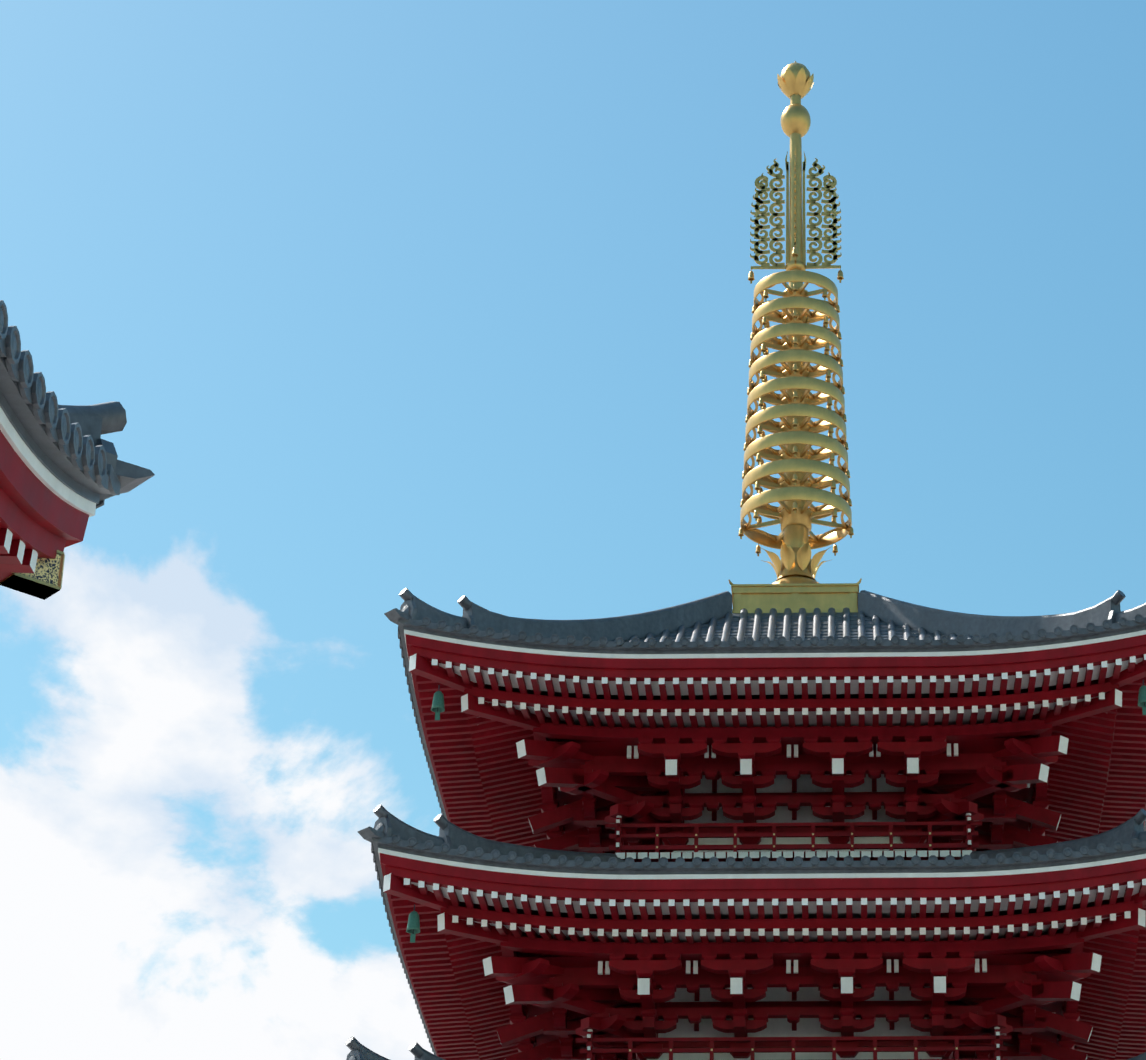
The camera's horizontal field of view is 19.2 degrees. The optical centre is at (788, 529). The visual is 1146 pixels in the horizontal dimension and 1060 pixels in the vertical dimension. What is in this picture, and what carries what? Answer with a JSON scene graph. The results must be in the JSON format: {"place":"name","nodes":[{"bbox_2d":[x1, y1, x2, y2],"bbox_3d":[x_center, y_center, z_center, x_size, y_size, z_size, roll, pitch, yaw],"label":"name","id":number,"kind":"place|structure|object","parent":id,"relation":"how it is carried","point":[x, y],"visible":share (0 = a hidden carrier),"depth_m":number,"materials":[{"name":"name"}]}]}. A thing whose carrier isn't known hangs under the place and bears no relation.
{"place":"outdoors","nodes":[
{"label":"outdoors","id":0,"kind":"place"},
{"bbox_2d":[0,300,154,599],"bbox_3d":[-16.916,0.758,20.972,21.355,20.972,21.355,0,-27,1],"label":"gate roof","id":1,"kind":"structure","parent":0,"point":[65,473],"depth_m":30.32,"materials":[{"name":"tile"}]},
{"bbox_2d":[0,0,1145,1059],"label":"sky","id":2,"kind":"structure","parent":0,"point":[441,301],"materials":[{"name":"blue"}]},
{"bbox_3d":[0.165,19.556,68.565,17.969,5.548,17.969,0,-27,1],"label":"pagoda storey","id":3,"kind":"object","parent":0,"visible":0},
{"bbox_2d":[345,1036,1145,1059],"bbox_3d":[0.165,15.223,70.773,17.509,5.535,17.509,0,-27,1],"label":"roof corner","id":4,"kind":"object","parent":3,"relation":"on","point":[357,1048],"visible":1,"depth_m":64.46,"materials":[{"name":"paint"}]},
{"bbox_2d":[358,804,1145,1059],"bbox_3d":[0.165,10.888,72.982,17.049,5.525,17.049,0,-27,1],"label":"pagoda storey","id":5,"kind":"object","parent":4,"relation":"on","point":[507,951],"visible":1,"depth_m":67.72,"materials":[{"name":"paint"}]},
{"bbox_2d":[384,588,1145,919],"bbox_3d":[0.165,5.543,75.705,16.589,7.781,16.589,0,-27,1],"label":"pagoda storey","id":6,"kind":"object","parent":5,"relation":"on","point":[874,726],"visible":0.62,"depth_m":70.61,"materials":[{"name":"paint"}]},
{"bbox_2d":[729,61,861,612],"bbox_3d":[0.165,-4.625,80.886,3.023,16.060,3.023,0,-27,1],"label":"pagoda finial","id":7,"kind":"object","parent":6,"relation":"on","point":[794,491],"depth_m":79.68,"materials":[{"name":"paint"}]}
]}

